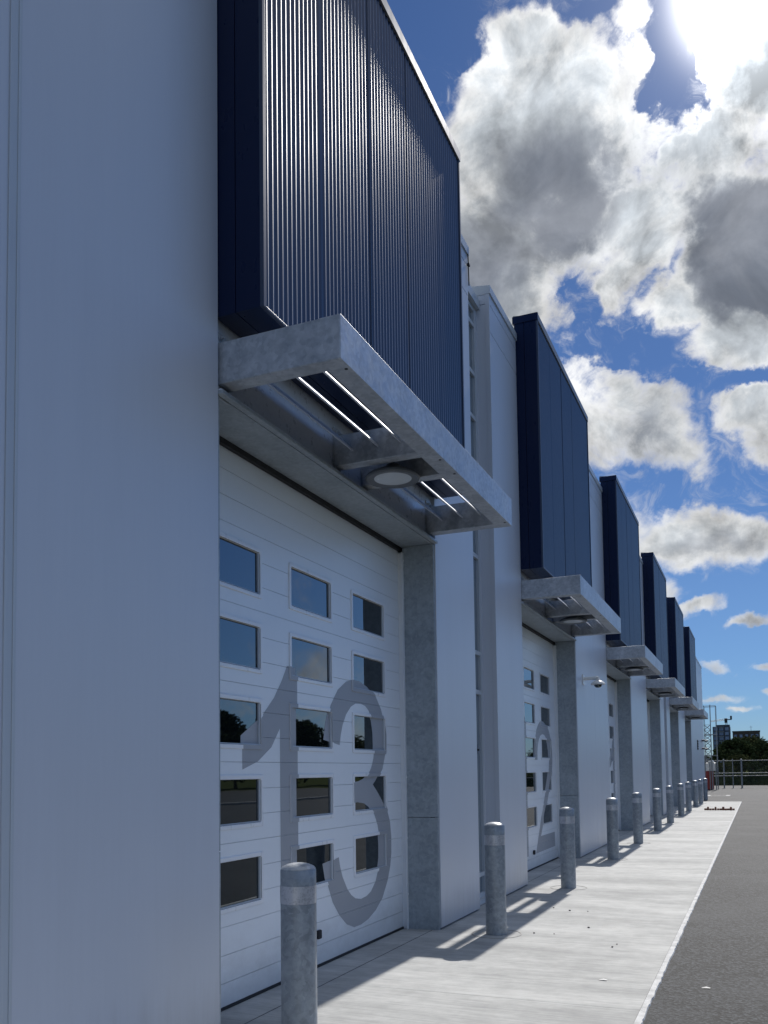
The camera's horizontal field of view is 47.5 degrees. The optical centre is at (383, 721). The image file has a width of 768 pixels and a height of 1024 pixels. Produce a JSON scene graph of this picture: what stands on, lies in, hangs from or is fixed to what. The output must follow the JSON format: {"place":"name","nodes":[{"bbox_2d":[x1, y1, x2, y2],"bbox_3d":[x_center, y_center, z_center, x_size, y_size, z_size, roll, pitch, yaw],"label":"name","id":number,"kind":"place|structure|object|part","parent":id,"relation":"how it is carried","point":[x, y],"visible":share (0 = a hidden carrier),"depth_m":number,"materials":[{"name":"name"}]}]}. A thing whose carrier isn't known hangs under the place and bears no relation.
{"place":"outdoors","nodes":[
{"label":"outdoors","id":0,"kind":"place"},
{"bbox_2d":[387,0,767,756],"label":"sky","id":1,"kind":"structure","parent":0,"point":[614,153],"materials":[{"name":"blue"}]},
{"bbox_2d":[643,785,767,1023],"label":"yard asphalt","id":2,"kind":"structure","parent":0,"point":[721,951],"depth_m":7.83,"materials":[{"name":"grey asphalt"}]},
{"bbox_2d":[0,0,708,1023],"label":"service building","id":3,"kind":"structure","parent":2,"relation":"on","point":[182,182],"depth_m":5.06,"materials":[{"name":"grey metal"}]},
{"bbox_2d":[219,435,408,1011],"bbox_3d":[-0.568,0.051,7.013,0.121,3.817,3.816,-2,-4,23],"label":"sectional door","id":4,"kind":"structure","parent":3,"relation":"attached to","point":[313,765],"depth_m":6.93,"materials":[{"name":"white paint"}]},
{"bbox_3d":[-1.041,-1.087,6.018,0.030,0.365,0.735,-2,-4,23],"label":"window","id":5,"kind":"part","parent":4,"relation":"part of","materials":[{"name":"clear glass"}]},
{"bbox_3d":[-1.026,0.001,5.955,0.030,0.365,0.735,-2,-4,23],"label":"window","id":6,"kind":"part","parent":4,"relation":"part of","materials":[{"name":"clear glass"}]},
{"bbox_3d":[-1.033,-0.543,5.987,0.030,0.365,0.735,-2,-4,23],"label":"window","id":7,"kind":"part","parent":4,"relation":"part of","materials":[{"name":"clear glass"}]},
{"bbox_3d":[-1.011,1.089,5.892,0.030,0.365,0.735,-2,-4,23],"label":"window","id":8,"kind":"part","parent":4,"relation":"part of","materials":[{"name":"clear glass"}]},
{"bbox_3d":[-1.019,0.545,5.924,0.030,0.365,0.735,-2,-4,23],"label":"window","id":9,"kind":"part","parent":4,"relation":"part of","materials":[{"name":"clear glass"}]},
{"bbox_3d":[-0.594,-1.033,7.065,0.030,0.365,0.742,-2,-4,23],"label":"window","id":10,"kind":"part","parent":4,"relation":"part of","materials":[{"name":"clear glass"}]},
{"bbox_2d":[219,445,402,1007],"bbox_3d":[-0.590,0.059,7.014,0.040,3.750,3.749,-2,-4,23],"label":"door leaf","id":11,"kind":"structure","parent":4,"relation":"in","point":[257,509],"depth_m":6.91,"materials":[{"name":"white paint"}]},
{"bbox_3d":[-0.586,-0.489,7.034,0.030,0.365,0.742,-2,-4,23],"label":"window","id":12,"kind":"part","parent":4,"relation":"part of","materials":[{"name":"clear glass"}]},
{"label":"window","id":13,"kind":"part","parent":4,"relation":"part of","materials":[{"name":"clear glass"}]},
{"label":"window","id":14,"kind":"part","parent":4,"relation":"part of","materials":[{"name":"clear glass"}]},
{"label":"window","id":15,"kind":"part","parent":4,"relation":"part of","materials":[{"name":"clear glass"}]},
{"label":"window","id":16,"kind":"part","parent":4,"relation":"part of","materials":[{"name":"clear glass"}]},
{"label":"window","id":17,"kind":"part","parent":4,"relation":"part of","materials":[{"name":"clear glass"}]},
{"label":"window","id":18,"kind":"part","parent":4,"relation":"part of","materials":[{"name":"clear glass"}]},
{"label":"window","id":19,"kind":"part","parent":4,"relation":"part of","materials":[{"name":"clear glass"}]},
{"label":"window","id":20,"kind":"part","parent":4,"relation":"part of","materials":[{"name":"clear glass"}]},
{"bbox_2d":[218,314,511,543],"bbox_3d":[0.106,-2.080,6.824,0.835,0.407,3.751,-2,-4,23],"label":"entrance canopy","id":21,"kind":"object","parent":3,"relation":"attached to","point":[420,439],"visible":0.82,"depth_m":5.88,"materials":[{"name":"concrete"}]},
{"bbox_2d":[366,462,419,488],"bbox_3d":[0.068,-2.028,6.862,0.430,0.264,0.430,-2,-4,23],"label":"canopy lamp","id":22,"kind":"object","parent":21,"relation":"hanging from","point":[392,475],"visible":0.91,"depth_m":6.81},
{"bbox_2d":[468,285,485,904],"bbox_3d":[1.005,-1.594,10.386,0.180,7.444,0.872,-2,-4,23],"label":"recessed window","id":23,"kind":"structure","parent":3,"relation":"in","point":[473,301],"depth_m":10.66,"materials":[{"name":"grey glass"}]},
{"bbox_2d":[522,622,559,871],"bbox_3d":[2.299,0.401,13.724,0.121,3.817,3.816,-2,-4,23],"label":"sectional door","id":24,"kind":"structure","parent":3,"relation":"attached to","point":[542,772],"depth_m":14.39,"materials":[{"name":"grey metal"}]},
{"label":"window","id":25,"kind":"part","parent":24,"relation":"part of","materials":[{"name":"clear glass"}]},
{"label":"window","id":26,"kind":"part","parent":24,"relation":"part of","materials":[{"name":"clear glass"}]},
{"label":"window","id":27,"kind":"part","parent":24,"relation":"part of","materials":[{"name":"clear glass"}]},
{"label":"window","id":28,"kind":"part","parent":24,"relation":"part of","materials":[{"name":"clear glass"}]},
{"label":"window","id":29,"kind":"part","parent":24,"relation":"part of","materials":[{"name":"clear glass"}]},
{"bbox_2d":[522,626,557,869],"bbox_3d":[2.277,0.408,13.724,0.040,3.750,3.749,-2,-4,23],"label":"door leaf","id":30,"kind":"structure","parent":24,"relation":"in","point":[537,652],"depth_m":14.34,"materials":[{"name":"white paint"}]},
{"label":"window","id":31,"kind":"part","parent":24,"relation":"part of","materials":[{"name":"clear glass"}]},
{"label":"window","id":32,"kind":"part","parent":24,"relation":"part of","materials":[{"name":"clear glass"}]},
{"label":"window","id":33,"kind":"part","parent":24,"relation":"part of","materials":[{"name":"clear glass"}]},
{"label":"window","id":34,"kind":"part","parent":24,"relation":"part of","materials":[{"name":"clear glass"}]},
{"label":"window","id":35,"kind":"part","parent":24,"relation":"part of","materials":[{"name":"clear glass"}]},
{"bbox_2d":[521,575,620,640],"bbox_3d":[2.973,-1.730,13.534,0.835,0.407,3.751,-2,-4,23],"label":"entrance canopy","id":36,"kind":"object","parent":3,"relation":"attached to","point":[593,608],"visible":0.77,"depth_m":13.02,"materials":[{"name":"concrete"}]},
{"bbox_2d":[559,616,586,623],"bbox_3d":[2.935,-1.678,13.572,0.430,0.264,0.430,-2,-4,23],"label":"canopy lamp","id":37,"kind":"object","parent":36,"relation":"hanging from","point":[573,620],"visible":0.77,"depth_m":13.46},
{"bbox_2d":[582,674,604,687],"bbox_3d":[3.830,-0.745,15.930,0.400,0.255,0.260,-2,-4,23],"label":"security camera","id":38,"kind":"object","parent":3,"relation":"attached to","point":[598,683],"visible":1,"depth_m":15.88,"materials":[{"name":"white plastic"}]},
{"bbox_2d":[607,675,620,830],"bbox_3d":[5.167,0.750,20.434,0.121,3.817,3.816,-2,-4,23],"label":"sectional door","id":39,"kind":"structure","parent":3,"relation":"attached to","point":[614,771],"depth_m":21.80,"materials":[{"name":"grey metal"}]},
{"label":"window","id":40,"kind":"part","parent":39,"relation":"part of","materials":[{"name":"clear glass"}]},
{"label":"window","id":41,"kind":"part","parent":39,"relation":"part of","materials":[{"name":"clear glass"}]},
{"bbox_2d":[607,677,618,829],"bbox_3d":[5.145,0.758,20.435,0.040,3.750,3.749,-2,-4,23],"label":"door leaf","id":42,"kind":"structure","parent":39,"relation":"in","point":[610,683],"depth_m":21.77,"materials":[{"name":"white paint"}]},
{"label":"window","id":43,"kind":"part","parent":39,"relation":"part of","materials":[{"name":"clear glass"}]},
{"bbox_2d":[606,645,662,675],"bbox_3d":[5.841,-1.380,20.245,0.835,0.407,3.751,-2,-4,23],"label":"entrance canopy","id":44,"kind":"object","parent":3,"relation":"attached to","point":[645,659],"visible":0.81,"depth_m":19.44,"materials":[{"name":"concrete"}]},
{"bbox_2d":[625,666,643,670],"bbox_3d":[5.803,-1.328,20.283,0.430,0.264,0.430,-2,-4,23],"label":"canopy lamp","id":45,"kind":"object","parent":44,"relation":"hanging from","point":[635,668],"visible":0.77,"depth_m":20.17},
{"bbox_2d":[647,700,652,815],"bbox_3d":[8.034,1.100,27.145,0.121,3.817,3.816,-2,-4,23],"label":"sectional door","id":46,"kind":"structure","parent":3,"relation":"attached to","point":[649,758],"depth_m":28.81,"materials":[{"name":"white metal"}]},
{"bbox_2d":[647,701,650,814],"bbox_3d":[8.012,1.108,27.146,0.040,3.750,3.749,-2,-4,23],"label":"door leaf","id":47,"kind":"structure","parent":46,"relation":"in","point":[647,701],"depth_m":28.74,"materials":[{"name":"white paint"}]},
{"bbox_2d":[646,678,684,699],"bbox_3d":[8.708,-1.031,26.956,0.835,0.407,3.751,-2,-4,23],"label":"entrance canopy","id":48,"kind":"object","parent":3,"relation":"attached to","point":[674,687],"visible":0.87,"depth_m":25.49,"materials":[{"name":"concrete"}]},
{"bbox_2d":[658,692,671,694],"bbox_3d":[8.670,-0.978,26.994,0.430,0.264,0.430,-2,-4,23],"label":"canopy lamp","id":49,"kind":"object","parent":48,"relation":"hanging from","point":[664,693],"visible":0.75,"depth_m":26.85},
{"bbox_2d":[669,697,698,712],"bbox_3d":[11.576,-0.681,33.666,0.835,0.407,3.751,-2,-4,23],"label":"entrance canopy","id":50,"kind":"object","parent":3,"relation":"attached to","point":[691,703],"visible":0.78,"depth_m":32.08,"materials":[{"name":"concrete"}]},
{"bbox_2d":[685,709,707,719],"bbox_3d":[14.443,-0.331,40.377,0.835,0.407,3.751,-2,-4,23],"label":"entrance canopy","id":51,"kind":"object","parent":3,"relation":"attached to","point":[700,713],"visible":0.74,"depth_m":38.78,"materials":[{"name":"concrete"}]},
{"bbox_2d":[221,800,740,1023],"bbox_3d":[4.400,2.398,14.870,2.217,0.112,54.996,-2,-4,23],"label":"concrete apron","id":52,"kind":"object","parent":2,"relation":"on","point":[633,909],"visible":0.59,"depth_m":7.38,"materials":[{"name":"grey concrete"}]},
{"bbox_2d":[280,862,317,1023],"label":"bollard","id":53,"kind":"object","parent":52,"relation":"on","point":[298,892],"visible":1,"depth_m":4.66,"materials":[{"name":"metal"}]},
{"bbox_2d":[245,881,529,1023],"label":"expansion joint","id":54,"kind":"object","parent":52,"relation":"on","point":[355,968],"visible":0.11,"depth_m":6.98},
{"bbox_2d":[471,822,521,938],"bbox_3d":[1.057,1.479,8.292,0.476,1.053,0.476,-2,-4,23],"label":"bollard","id":55,"kind":"object","parent":52,"relation":"on","point":[495,878],"visible":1,"depth_m":8.21,"materials":[{"name":"metal"}]},
{"bbox_2d":[550,807,586,889],"bbox_3d":[2.406,1.644,11.449,0.476,1.053,0.476,-2,-4,23],"label":"bollard","id":56,"kind":"object","parent":52,"relation":"on","point":[567,846],"visible":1,"depth_m":11.37,"materials":[{"name":"metal"}]},
{"bbox_2d":[600,798,627,860],"bbox_3d":[3.925,1.829,15.003,0.476,1.053,0.476,-2,-4,23],"label":"bollard","id":57,"kind":"object","parent":52,"relation":"on","point":[612,829],"visible":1,"depth_m":14.92,"materials":[{"name":"metal"}]},
{"bbox_2d":[628,792,649,843],"bbox_3d":[5.274,1.994,18.160,0.476,1.053,0.476,-2,-4,23],"label":"bollard","id":58,"kind":"object","parent":52,"relation":"on","point":[637,818],"visible":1,"depth_m":18.08,"materials":[{"name":"metal"}]},
{"bbox_2d":[648,788,666,830],"bbox_3d":[6.792,2.179,21.713,0.476,1.053,0.476,-2,-4,23],"label":"bollard","id":59,"kind":"object","parent":52,"relation":"on","point":[657,816],"visible":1,"depth_m":21.64,"materials":[{"name":"metal"}]},
{"bbox_2d":[662,786,678,822],"bbox_3d":[8.141,2.343,24.870,0.476,1.053,0.476,-2,-4,23],"label":"bollard","id":60,"kind":"object","parent":52,"relation":"on","point":[669,804],"visible":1,"depth_m":24.79,"materials":[{"name":"metal"}]},
{"bbox_2d":[675,783,687,815],"bbox_3d":[9.659,2.529,28.424,0.476,1.053,0.476,-2,-4,23],"label":"bollard","id":61,"kind":"object","parent":52,"relation":"on","point":[680,789],"visible":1,"depth_m":28.35,"materials":[{"name":"metal"}]},
{"bbox_2d":[685,782,691,810],"bbox_3d":[11.008,2.693,31.581,0.476,1.053,0.476,-2,-4,23],"label":"bollard","id":62,"kind":"object","parent":52,"relation":"on","point":[688,796],"visible":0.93,"depth_m":31.50,"materials":[{"name":"metal"}]},
{"bbox_2d":[692,780,697,806],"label":"bollard","id":63,"kind":"object","parent":52,"relation":"on","point":[695,793],"visible":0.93,"depth_m":35.06,"materials":[{"name":"metal"}]},
{"bbox_2d":[698,779,702,803],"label":"bollard","id":64,"kind":"object","parent":52,"relation":"on","point":[700,790],"visible":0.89,"depth_m":38.22,"materials":[{"name":"metal"}]},
{"bbox_2d":[634,801,741,1023],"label":"kerb","id":65,"kind":"structure","parent":2,"relation":"on","point":[642,1013],"depth_m":7.43,"materials":[{"name":"concrete"}]},
{"bbox_2d":[703,778,707,799],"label":"bollard","id":66,"kind":"object","parent":2,"relation":"on","point":[705,792],"visible":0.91,"depth_m":41.77,"materials":[{"name":"metal"}]},
{"bbox_2d":[703,705,718,789],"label":"scaffold tower","id":67,"kind":"structure","parent":2,"relation":"on","point":[710,767],"depth_m":62.54,"materials":[{"name":"grey metal"}]},
{"bbox_2d":[706,759,767,787],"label":"chain link fence","id":68,"kind":"object","parent":2,"relation":"on","point":[732,773],"visible":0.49,"depth_m":66.10,"materials":[{"name":"grey metal"}]},
{"bbox_2d":[711,716,731,724],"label":"tower crane","id":69,"kind":"object","parent":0,"point":[725,720],"visible":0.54,"depth_m":581.30,"materials":[{"name":"metal"}]},
{"bbox_2d":[713,725,730,761],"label":"apartment tower","id":70,"kind":"structure","parent":0,"point":[723,732],"depth_m":560.37,"materials":[{"name":"glass"}]},
{"bbox_2d":[732,730,759,769],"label":"dark apartment block","id":71,"kind":"structure","parent":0,"point":[740,734],"depth_m":508.48,"materials":[{"name":"concrete"}]},
{"label":"ground","id":72,"kind":"structure","parent":0,"visible":0},
{"bbox_2d":[705,758,718,768],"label":"tree","id":73,"kind":"object","parent":72,"relation":"on","point":[714,759],"visible":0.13,"depth_m":158.41,"materials":[{"name":"green plant"}]},
{"bbox_2d":[712,741,722,763],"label":"tree","id":74,"kind":"object","parent":72,"relation":"on","point":[719,746],"visible":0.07,"depth_m":193.79,"materials":[{"name":"green plant"}]},
{"bbox_2d":[716,761,734,771],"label":"tree","id":75,"kind":"object","parent":72,"relation":"on","point":[727,766],"visible":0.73,"depth_m":153.28,"materials":[{"name":"green plant"}]},
{"bbox_2d":[714,737,754,770],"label":"tree","id":76,"kind":"object","parent":72,"relation":"on","point":[733,747],"visible":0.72,"depth_m":181.05,"materials":[{"name":"green plant"}]},
{"bbox_2d":[726,754,752,772],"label":"tree","id":77,"kind":"object","parent":72,"relation":"on","point":[738,765],"visible":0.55,"depth_m":162.17,"materials":[{"name":"green plant"}]},
{"bbox_2d":[714,766,767,785],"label":"hedge","id":78,"kind":"object","parent":72,"relation":"on","point":[746,779],"visible":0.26,"depth_m":77.14,"materials":[{"name":"green plant"}]},
{"bbox_2d":[722,735,767,761],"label":"tree","id":79,"kind":"object","parent":72,"relation":"on","point":[753,739],"visible":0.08,"depth_m":187.68,"materials":[{"name":"green plant"}]},
{"bbox_2d":[747,758,759,773],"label":"tree","id":80,"kind":"object","parent":72,"relation":"on","point":[754,767],"visible":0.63,"depth_m":149.71,"materials":[{"name":"green plant"}]},
{"bbox_2d":[750,738,767,767],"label":"tree","id":81,"kind":"object","parent":72,"relation":"on","point":[760,747],"visible":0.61,"depth_m":173.89,"materials":[{"name":"green plant"}]},
{"bbox_2d":[759,754,767,771],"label":"tree","id":82,"kind":"object","parent":72,"relation":"on","point":[763,757],"visible":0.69,"depth_m":157.34,"materials":[{"name":"green plant"}]}
]}

